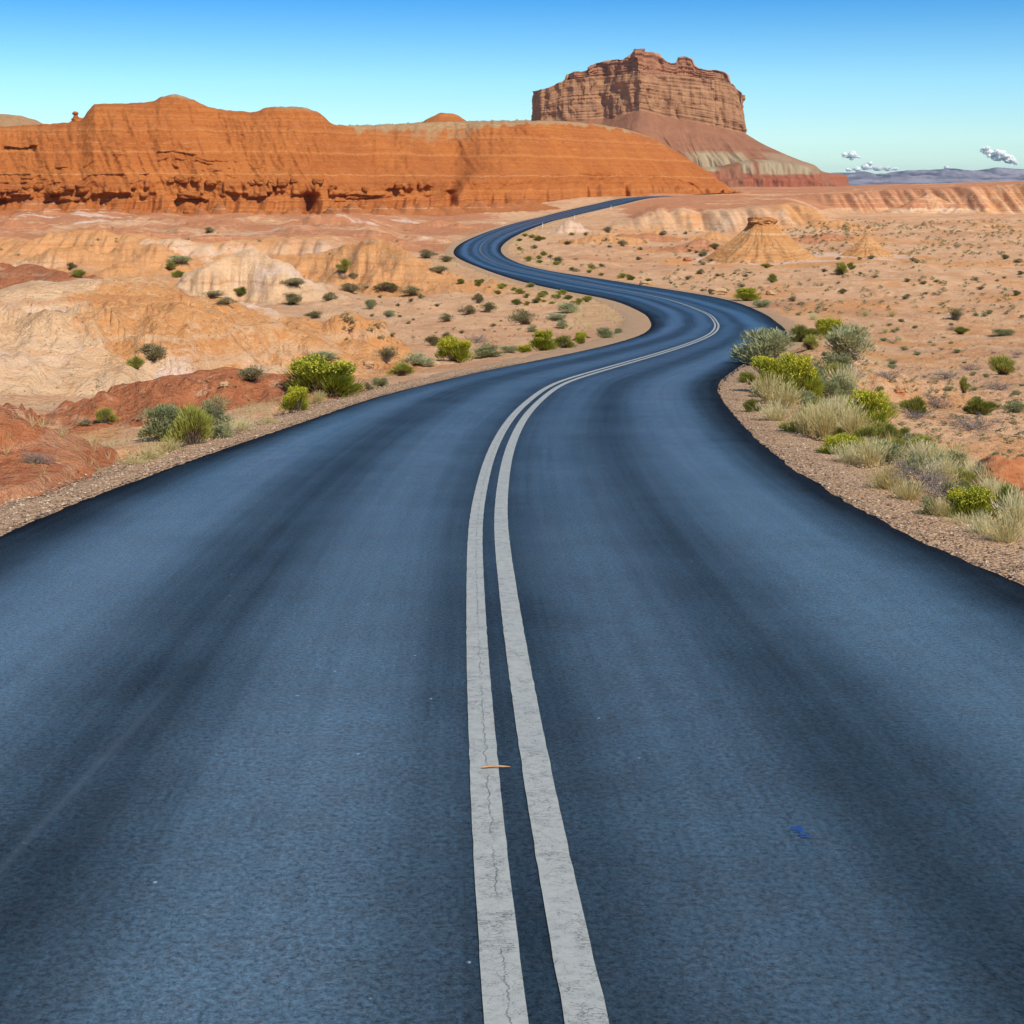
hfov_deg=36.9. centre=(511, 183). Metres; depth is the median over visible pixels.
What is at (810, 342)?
rabbitbrush
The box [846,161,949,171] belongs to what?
cloud
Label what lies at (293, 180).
boulder
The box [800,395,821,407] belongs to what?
sagebrush
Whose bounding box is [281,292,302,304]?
scrub bush
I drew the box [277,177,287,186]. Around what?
boulder
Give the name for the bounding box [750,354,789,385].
rabbitbrush
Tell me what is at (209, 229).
scrub bush
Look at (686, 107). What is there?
butte
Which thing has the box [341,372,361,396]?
rabbitbrush
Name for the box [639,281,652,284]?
boulder
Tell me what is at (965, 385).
rabbitbrush
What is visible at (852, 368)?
dead shrub
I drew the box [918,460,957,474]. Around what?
grass tuft
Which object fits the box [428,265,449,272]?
scrub bush
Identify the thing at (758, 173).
hill
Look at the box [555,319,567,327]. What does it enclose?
sagebrush
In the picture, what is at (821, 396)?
rabbitbrush
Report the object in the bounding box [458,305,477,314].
scrub bush
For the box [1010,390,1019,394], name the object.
sagebrush
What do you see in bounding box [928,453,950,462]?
sagebrush
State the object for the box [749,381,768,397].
sagebrush
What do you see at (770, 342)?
sagebrush
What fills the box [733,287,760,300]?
rabbitbrush
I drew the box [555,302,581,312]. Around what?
sagebrush
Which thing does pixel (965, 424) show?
dead shrub
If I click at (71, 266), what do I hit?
scrub bush
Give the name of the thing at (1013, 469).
boulder
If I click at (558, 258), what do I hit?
scrub bush
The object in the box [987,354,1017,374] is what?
rabbitbrush
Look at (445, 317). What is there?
scrub bush
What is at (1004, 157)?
cloud
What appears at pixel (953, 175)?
mountains
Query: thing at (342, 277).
dead shrub
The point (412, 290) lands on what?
scrub bush
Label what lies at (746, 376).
rabbitbrush
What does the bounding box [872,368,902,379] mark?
dead shrub
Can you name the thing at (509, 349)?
sagebrush
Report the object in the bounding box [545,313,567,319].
sagebrush
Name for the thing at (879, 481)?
grass tuft
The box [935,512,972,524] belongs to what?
grass tuft
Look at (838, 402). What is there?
grass tuft
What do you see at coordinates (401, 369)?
rabbitbrush
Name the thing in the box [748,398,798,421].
grass tuft
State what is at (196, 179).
boulder
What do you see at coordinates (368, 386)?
scrub bush
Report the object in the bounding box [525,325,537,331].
sagebrush
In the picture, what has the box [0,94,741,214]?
ridge
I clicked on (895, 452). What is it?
sagebrush
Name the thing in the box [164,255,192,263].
sagebrush
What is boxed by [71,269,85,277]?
rabbitbrush
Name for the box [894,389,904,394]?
boulder
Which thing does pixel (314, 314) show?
scrub bush
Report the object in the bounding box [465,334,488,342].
dead shrub
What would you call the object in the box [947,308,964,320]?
scrub bush
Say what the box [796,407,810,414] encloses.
sagebrush
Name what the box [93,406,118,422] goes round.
rabbitbrush
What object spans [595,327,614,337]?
sagebrush
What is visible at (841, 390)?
sagebrush
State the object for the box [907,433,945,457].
rabbitbrush
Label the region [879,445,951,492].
dead shrub
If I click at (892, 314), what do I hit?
grass tuft
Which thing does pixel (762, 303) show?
sagebrush
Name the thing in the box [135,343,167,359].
scrub bush
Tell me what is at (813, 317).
grass tuft
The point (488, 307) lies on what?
scrub bush
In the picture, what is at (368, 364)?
boulder
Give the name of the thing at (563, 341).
rabbitbrush
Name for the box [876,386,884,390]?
sagebrush
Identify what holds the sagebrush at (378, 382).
on the ground at (110, 309)
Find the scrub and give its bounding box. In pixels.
[0,119,1023,461]
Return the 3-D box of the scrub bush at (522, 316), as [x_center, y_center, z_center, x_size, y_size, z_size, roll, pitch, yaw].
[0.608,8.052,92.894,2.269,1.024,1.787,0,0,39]
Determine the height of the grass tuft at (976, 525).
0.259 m
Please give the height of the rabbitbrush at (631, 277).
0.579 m
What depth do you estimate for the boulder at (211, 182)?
364.71 m
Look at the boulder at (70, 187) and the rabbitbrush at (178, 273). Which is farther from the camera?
the boulder at (70, 187)
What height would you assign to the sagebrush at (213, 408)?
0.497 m
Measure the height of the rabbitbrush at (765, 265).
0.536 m
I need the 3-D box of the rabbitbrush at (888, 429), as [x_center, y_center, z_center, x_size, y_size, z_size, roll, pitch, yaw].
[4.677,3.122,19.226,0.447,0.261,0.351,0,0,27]
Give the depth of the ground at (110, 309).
125.54 m
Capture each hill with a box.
[0,114,42,126]
[423,113,465,121]
[702,159,836,186]
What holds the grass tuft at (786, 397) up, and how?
on the ground at (110, 309)
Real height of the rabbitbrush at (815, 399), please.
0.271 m
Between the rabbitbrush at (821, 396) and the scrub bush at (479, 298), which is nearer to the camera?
the rabbitbrush at (821, 396)
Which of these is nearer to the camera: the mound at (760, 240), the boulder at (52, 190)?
the mound at (760, 240)
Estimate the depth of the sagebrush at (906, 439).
18.90 m
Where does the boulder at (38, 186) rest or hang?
on the ridge
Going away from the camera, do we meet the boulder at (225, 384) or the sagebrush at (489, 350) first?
the boulder at (225, 384)
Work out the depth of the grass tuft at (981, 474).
14.14 m
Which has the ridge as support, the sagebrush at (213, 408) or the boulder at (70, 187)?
the boulder at (70, 187)
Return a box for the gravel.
[0,362,1023,583]
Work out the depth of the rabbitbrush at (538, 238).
253.43 m
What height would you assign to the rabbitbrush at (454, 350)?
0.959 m
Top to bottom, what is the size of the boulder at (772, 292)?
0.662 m
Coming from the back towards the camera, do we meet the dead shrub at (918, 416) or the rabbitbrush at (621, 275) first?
the rabbitbrush at (621, 275)
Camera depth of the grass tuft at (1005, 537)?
10.60 m
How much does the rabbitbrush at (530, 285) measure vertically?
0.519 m
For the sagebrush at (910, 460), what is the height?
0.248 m
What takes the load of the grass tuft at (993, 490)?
on the ground at (110, 309)
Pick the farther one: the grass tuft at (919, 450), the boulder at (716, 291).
the boulder at (716, 291)
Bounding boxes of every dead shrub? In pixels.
[19,450,56,465]
[335,273,348,278]
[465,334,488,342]
[827,357,865,377]
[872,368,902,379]
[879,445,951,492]
[901,408,932,420]
[919,470,969,498]
[923,393,954,409]
[930,368,959,378]
[946,410,1009,430]
[956,361,987,370]
[981,380,1013,389]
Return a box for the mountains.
[835,167,1023,185]
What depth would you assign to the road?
5.85 m
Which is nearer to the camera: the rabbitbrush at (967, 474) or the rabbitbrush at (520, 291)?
the rabbitbrush at (967, 474)
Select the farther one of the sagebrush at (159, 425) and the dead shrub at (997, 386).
the dead shrub at (997, 386)
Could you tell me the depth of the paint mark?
4.71 m
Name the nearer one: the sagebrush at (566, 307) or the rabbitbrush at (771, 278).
the sagebrush at (566, 307)
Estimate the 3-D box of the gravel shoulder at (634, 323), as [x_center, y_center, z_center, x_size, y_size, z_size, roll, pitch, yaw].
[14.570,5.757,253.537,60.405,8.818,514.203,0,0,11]
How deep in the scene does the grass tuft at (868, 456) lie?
15.51 m
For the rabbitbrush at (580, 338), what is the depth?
56.49 m
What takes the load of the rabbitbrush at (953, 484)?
on the ground at (110, 309)
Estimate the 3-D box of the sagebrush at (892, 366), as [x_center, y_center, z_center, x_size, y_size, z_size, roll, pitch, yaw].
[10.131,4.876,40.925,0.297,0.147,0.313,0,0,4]
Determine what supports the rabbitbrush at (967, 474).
on the ground at (110, 309)
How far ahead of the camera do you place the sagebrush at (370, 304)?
109.94 m
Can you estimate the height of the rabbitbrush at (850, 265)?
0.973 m
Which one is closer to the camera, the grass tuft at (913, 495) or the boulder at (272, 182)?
the grass tuft at (913, 495)
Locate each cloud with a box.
[841,150,860,160]
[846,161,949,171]
[980,146,1017,164]
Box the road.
[0,196,1023,1023]
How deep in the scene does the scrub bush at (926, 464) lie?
15.09 m
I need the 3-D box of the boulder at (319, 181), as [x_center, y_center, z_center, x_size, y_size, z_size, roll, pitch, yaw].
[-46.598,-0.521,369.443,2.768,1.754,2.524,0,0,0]
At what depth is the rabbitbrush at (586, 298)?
126.40 m
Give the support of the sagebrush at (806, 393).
on the ground at (110, 309)
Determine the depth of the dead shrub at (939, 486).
13.06 m
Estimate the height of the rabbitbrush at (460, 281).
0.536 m
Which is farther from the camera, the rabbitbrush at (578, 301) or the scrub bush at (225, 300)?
the rabbitbrush at (578, 301)
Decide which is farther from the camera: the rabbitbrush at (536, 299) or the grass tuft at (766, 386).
the rabbitbrush at (536, 299)
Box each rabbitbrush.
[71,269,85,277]
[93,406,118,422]
[126,355,144,368]
[161,402,215,445]
[165,261,176,269]
[170,269,184,277]
[234,286,246,294]
[278,353,366,397]
[278,386,311,412]
[335,258,351,271]
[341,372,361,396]
[384,362,414,375]
[434,334,473,362]
[457,278,464,283]
[511,299,522,304]
[515,288,525,293]
[516,344,532,352]
[523,256,532,260]
[525,283,534,286]
[528,328,558,350]
[532,297,540,302]
[533,235,542,240]
[537,292,545,296]
[553,335,576,347]
[556,289,567,294]
[562,294,572,299]
[573,298,582,304]
[574,332,586,343]
[581,295,592,301]
[617,273,626,277]
[626,275,634,279]
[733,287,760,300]
[737,371,756,384]
[742,397,761,411]
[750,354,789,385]
[760,263,773,267]
[767,273,778,282]
[771,385,802,402]
[772,350,825,397]
[777,419,800,431]
[788,324,822,341]
[802,333,819,349]
[806,398,819,408]
[814,317,844,337]
[815,388,823,398]
[815,432,866,454]
[825,361,849,378]
[830,425,844,435]
[833,262,847,274]
[833,394,854,403]
[843,387,901,425]
[847,262,855,269]
[851,426,883,441]
[871,420,894,427]
[872,423,902,441]
[886,437,910,448]
[896,426,914,436]
[898,395,927,414]
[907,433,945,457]
[937,480,967,495]
[943,484,998,519]
[950,467,976,483]
[952,326,969,333]
[957,479,972,487]
[958,375,970,392]
[961,397,1001,414]
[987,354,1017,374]
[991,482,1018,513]
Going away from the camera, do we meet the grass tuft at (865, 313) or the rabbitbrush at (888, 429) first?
the rabbitbrush at (888, 429)
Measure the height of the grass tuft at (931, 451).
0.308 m
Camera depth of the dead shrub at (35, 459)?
14.72 m
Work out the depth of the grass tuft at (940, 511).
11.81 m
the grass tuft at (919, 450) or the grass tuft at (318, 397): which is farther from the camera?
the grass tuft at (318, 397)
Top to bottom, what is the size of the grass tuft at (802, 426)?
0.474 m
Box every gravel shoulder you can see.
[0,193,781,535]
[501,193,1023,585]
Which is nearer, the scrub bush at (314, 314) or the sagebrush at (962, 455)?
the sagebrush at (962, 455)
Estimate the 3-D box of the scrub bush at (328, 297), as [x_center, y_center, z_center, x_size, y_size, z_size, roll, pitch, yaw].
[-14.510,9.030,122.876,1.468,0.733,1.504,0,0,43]
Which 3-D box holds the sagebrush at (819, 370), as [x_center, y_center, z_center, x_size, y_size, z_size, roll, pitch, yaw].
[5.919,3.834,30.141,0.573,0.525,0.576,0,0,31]
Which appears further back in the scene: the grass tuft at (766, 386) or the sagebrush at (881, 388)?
the sagebrush at (881, 388)
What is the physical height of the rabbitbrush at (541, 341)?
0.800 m
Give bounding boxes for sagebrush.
[137,403,185,441]
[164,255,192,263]
[198,393,234,425]
[207,422,235,438]
[306,351,341,361]
[365,299,376,308]
[370,377,388,387]
[383,310,395,317]
[397,352,436,365]
[469,342,503,356]
[500,345,517,352]
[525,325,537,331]
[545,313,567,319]
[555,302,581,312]
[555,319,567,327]
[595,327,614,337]
[614,328,622,332]
[729,326,795,365]
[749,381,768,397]
[752,300,770,307]
[793,390,814,403]
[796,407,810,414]
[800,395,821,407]
[809,359,829,378]
[812,366,825,376]
[817,377,839,399]
[822,351,854,366]
[824,322,877,360]
[827,372,859,396]
[834,389,853,398]
[869,439,906,464]
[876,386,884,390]
[888,364,896,368]
[896,450,930,474]
[902,433,921,441]
[914,495,938,514]
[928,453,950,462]
[944,386,953,389]
[945,450,967,469]
[991,329,1016,335]
[1001,400,1023,412]
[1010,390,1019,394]
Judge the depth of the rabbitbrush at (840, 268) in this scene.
163.08 m
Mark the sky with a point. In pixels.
(904, 85)
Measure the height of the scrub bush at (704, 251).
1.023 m
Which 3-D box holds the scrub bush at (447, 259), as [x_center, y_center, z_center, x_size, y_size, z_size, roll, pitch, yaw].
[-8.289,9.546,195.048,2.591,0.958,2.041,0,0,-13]
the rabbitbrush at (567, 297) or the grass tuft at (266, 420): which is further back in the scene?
the rabbitbrush at (567, 297)
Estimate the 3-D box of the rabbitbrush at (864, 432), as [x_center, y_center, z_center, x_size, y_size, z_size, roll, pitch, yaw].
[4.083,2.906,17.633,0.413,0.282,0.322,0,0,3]
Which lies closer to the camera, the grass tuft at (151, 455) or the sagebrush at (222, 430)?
the grass tuft at (151, 455)
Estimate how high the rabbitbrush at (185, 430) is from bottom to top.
0.565 m
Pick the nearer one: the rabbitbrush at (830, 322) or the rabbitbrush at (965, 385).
the rabbitbrush at (965, 385)
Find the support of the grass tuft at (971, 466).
on the ground at (110, 309)
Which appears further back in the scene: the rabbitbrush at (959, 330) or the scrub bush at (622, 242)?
the scrub bush at (622, 242)
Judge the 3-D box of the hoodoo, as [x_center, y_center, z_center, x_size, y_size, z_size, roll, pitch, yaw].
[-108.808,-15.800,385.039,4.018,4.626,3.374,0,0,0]
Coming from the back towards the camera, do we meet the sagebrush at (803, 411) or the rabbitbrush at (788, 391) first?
the rabbitbrush at (788, 391)
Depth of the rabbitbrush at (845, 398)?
26.23 m
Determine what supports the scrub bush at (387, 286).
on the ground at (110, 309)
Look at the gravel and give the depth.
14.80 m
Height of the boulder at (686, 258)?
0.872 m
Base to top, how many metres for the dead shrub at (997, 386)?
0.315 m
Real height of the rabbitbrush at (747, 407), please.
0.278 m
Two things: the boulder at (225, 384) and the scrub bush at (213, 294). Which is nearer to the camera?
the boulder at (225, 384)
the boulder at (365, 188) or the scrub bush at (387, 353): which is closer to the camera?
the scrub bush at (387, 353)
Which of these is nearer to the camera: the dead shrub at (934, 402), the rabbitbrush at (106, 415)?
the rabbitbrush at (106, 415)
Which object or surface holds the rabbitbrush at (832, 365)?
on the ground at (110, 309)
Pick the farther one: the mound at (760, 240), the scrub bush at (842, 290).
the mound at (760, 240)
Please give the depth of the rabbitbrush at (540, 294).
133.51 m
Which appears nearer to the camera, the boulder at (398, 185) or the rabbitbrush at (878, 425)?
the rabbitbrush at (878, 425)
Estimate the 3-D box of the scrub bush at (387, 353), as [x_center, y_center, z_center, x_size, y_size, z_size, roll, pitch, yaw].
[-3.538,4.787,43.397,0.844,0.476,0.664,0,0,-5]
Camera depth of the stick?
5.32 m
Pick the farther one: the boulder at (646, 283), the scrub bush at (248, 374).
the boulder at (646, 283)
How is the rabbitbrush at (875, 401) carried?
on the ground at (110, 309)
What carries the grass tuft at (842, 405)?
on the ground at (110, 309)
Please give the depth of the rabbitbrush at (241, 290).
125.77 m
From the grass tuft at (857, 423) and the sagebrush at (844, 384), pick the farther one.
the sagebrush at (844, 384)
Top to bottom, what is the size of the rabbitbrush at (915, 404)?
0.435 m
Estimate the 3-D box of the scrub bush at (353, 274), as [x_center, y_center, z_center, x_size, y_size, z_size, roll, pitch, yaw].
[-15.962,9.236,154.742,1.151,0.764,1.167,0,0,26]
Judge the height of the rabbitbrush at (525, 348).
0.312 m
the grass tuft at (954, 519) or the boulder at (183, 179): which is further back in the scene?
the boulder at (183, 179)
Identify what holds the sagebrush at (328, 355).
on the ground at (110, 309)
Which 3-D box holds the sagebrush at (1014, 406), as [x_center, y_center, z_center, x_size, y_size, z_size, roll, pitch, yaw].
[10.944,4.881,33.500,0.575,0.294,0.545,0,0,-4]
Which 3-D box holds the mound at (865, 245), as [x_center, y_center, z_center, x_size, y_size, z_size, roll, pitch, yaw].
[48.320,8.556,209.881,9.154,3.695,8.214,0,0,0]
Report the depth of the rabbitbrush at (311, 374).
26.40 m
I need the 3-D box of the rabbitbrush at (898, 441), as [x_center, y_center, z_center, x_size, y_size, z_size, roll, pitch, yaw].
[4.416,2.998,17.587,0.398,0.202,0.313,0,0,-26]
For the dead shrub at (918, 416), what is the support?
on the ground at (110, 309)
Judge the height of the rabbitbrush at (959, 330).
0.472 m
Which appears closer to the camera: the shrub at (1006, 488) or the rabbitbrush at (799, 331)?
the shrub at (1006, 488)
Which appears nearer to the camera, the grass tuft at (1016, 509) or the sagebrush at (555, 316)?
the grass tuft at (1016, 509)
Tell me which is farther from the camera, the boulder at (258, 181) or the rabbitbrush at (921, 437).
the boulder at (258, 181)
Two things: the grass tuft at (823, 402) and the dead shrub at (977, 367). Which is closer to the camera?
the grass tuft at (823, 402)
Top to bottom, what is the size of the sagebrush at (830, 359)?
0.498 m
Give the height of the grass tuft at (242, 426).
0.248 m
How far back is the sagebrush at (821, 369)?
31.80 m
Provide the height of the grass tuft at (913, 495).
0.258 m
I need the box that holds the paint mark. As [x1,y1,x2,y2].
[790,825,809,837]
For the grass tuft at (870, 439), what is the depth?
16.92 m
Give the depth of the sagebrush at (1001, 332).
85.53 m
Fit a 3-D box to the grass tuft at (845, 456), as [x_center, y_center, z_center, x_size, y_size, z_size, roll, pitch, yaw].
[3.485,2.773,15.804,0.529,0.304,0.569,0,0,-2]
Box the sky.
[0,0,1023,173]
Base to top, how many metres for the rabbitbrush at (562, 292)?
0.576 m
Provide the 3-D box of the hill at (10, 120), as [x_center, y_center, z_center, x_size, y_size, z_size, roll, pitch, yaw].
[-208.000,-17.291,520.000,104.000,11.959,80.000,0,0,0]
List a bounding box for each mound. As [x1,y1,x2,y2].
[701,217,819,263]
[839,233,893,257]
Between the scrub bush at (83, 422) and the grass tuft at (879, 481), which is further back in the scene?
the scrub bush at (83, 422)
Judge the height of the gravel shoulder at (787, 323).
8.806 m
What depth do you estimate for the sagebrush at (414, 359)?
41.80 m
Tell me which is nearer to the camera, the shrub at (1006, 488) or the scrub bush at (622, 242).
the shrub at (1006, 488)
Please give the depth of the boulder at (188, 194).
361.63 m
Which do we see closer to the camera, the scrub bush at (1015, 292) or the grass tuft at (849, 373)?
the grass tuft at (849, 373)
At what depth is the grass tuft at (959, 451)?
17.61 m
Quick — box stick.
[482,765,509,767]
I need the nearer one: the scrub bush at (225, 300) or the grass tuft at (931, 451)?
the grass tuft at (931, 451)
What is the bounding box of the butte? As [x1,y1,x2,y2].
[531,48,849,185]
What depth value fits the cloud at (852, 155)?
39934.72 m
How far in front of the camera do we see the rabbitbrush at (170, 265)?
182.46 m
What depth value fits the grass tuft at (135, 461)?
15.53 m
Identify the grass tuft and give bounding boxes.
[113,455,157,465]
[123,444,172,459]
[150,437,185,453]
[219,416,262,432]
[256,417,282,423]
[308,390,331,403]
[747,371,794,403]
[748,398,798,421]
[759,383,809,408]
[780,402,828,436]
[801,397,834,415]
[801,402,851,440]
[806,312,820,319]
[808,392,865,431]
[822,438,861,465]
[823,363,872,395]
[827,394,852,414]
[830,405,880,436]
[843,435,892,467]
[856,461,916,490]
[858,436,884,444]
[860,309,872,316]
[884,476,937,502]
[886,311,897,316]
[903,438,942,455]
[905,439,955,456]
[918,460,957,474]
[920,493,962,516]
[921,451,968,482]
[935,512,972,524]
[938,440,979,462]
[950,508,1005,534]
[959,456,980,483]
[966,460,1003,485]
[972,474,1012,491]
[977,512,1023,543]
[987,480,1023,494]
[988,484,1010,496]
[990,486,1023,532]
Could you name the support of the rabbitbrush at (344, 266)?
on the ground at (110, 309)
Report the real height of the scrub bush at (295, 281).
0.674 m
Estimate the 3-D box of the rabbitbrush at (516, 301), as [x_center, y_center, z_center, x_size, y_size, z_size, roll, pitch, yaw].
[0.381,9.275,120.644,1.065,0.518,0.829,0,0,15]
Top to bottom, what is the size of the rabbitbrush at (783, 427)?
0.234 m
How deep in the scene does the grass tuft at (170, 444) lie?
16.97 m
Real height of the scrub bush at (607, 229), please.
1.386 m
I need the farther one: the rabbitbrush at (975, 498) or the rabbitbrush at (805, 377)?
the rabbitbrush at (805, 377)
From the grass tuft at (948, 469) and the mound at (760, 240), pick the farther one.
the mound at (760, 240)
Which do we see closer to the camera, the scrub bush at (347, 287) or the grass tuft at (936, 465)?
the grass tuft at (936, 465)
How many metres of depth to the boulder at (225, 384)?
26.09 m
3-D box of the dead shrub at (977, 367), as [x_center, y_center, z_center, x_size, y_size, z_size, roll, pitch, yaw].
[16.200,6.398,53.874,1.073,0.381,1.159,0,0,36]
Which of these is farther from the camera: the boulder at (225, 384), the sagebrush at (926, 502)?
the boulder at (225, 384)
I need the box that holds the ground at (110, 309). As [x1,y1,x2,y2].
[0,181,1023,536]
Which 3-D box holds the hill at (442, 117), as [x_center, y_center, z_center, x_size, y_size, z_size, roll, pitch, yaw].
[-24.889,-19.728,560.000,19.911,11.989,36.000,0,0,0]
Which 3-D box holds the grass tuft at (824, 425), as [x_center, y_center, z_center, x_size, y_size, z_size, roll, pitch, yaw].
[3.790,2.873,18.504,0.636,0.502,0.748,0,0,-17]
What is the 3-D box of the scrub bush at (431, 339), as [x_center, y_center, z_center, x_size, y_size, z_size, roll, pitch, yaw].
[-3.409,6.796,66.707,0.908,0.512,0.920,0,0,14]
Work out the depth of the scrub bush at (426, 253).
203.40 m
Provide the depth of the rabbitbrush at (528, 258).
196.69 m
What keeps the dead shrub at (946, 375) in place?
on the ground at (110, 309)
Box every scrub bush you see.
[67,262,76,269]
[78,418,91,425]
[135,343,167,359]
[198,290,228,298]
[204,226,215,232]
[216,297,237,303]
[236,364,266,382]
[279,277,304,285]
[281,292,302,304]
[303,310,322,317]
[321,292,338,300]
[339,282,360,291]
[349,272,358,278]
[364,382,373,390]
[372,345,399,361]
[373,282,400,291]
[398,285,423,295]
[419,249,438,257]
[424,334,441,345]
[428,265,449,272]
[437,312,452,321]
[439,255,455,261]
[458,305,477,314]
[471,293,483,302]
[480,301,498,311]
[505,308,538,324]
[550,256,563,260]
[603,226,610,232]
[616,239,627,245]
[699,249,707,255]
[709,242,719,248]
[837,288,846,293]
[918,456,939,473]
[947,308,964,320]
[1011,290,1020,295]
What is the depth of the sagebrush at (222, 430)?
18.46 m
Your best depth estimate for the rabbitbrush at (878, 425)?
20.14 m
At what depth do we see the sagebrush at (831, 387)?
28.00 m
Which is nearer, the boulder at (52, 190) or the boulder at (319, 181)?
the boulder at (52, 190)
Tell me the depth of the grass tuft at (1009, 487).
12.91 m
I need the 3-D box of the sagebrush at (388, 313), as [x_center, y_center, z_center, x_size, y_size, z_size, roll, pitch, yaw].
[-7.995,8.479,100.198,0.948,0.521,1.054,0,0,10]
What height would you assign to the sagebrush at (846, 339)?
0.975 m
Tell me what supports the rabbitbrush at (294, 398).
on the ground at (110, 309)
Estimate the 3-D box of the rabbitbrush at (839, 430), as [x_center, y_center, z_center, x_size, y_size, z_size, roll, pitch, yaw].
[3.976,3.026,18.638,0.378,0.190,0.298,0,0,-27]
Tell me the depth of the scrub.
140.08 m
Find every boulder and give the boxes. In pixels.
[33,183,43,189]
[47,187,59,193]
[65,184,75,190]
[177,191,201,198]
[178,175,189,183]
[183,205,195,213]
[191,175,200,182]
[205,179,216,185]
[219,381,229,387]
[253,177,263,184]
[268,179,276,186]
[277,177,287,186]
[290,178,297,182]
[313,178,323,184]
[362,186,368,191]
[363,361,374,368]
[394,182,402,188]
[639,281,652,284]
[683,256,691,260]
[708,287,727,294]
[766,290,777,295]
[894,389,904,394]
[973,455,1023,497]
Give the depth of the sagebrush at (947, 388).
37.34 m
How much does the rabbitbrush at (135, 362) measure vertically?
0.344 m
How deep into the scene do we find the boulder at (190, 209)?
356.74 m
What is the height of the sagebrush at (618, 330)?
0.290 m
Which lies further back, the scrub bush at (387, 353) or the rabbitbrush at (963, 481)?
the scrub bush at (387, 353)
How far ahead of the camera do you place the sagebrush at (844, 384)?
30.37 m
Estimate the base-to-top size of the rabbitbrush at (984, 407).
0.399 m
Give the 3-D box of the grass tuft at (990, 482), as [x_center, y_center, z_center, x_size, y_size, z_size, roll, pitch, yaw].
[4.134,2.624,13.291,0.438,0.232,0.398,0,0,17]
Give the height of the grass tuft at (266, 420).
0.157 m
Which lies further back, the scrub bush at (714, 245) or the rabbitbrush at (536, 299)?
the scrub bush at (714, 245)
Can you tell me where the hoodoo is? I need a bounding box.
[70,111,82,121]
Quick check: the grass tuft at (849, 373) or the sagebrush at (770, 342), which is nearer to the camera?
the grass tuft at (849, 373)
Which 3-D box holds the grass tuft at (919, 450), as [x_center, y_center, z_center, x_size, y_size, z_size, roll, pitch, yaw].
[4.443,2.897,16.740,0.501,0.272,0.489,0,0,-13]
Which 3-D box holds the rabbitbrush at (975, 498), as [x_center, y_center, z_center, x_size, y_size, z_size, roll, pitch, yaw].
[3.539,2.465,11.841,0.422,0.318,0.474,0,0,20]
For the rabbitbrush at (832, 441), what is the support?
on the ground at (110, 309)

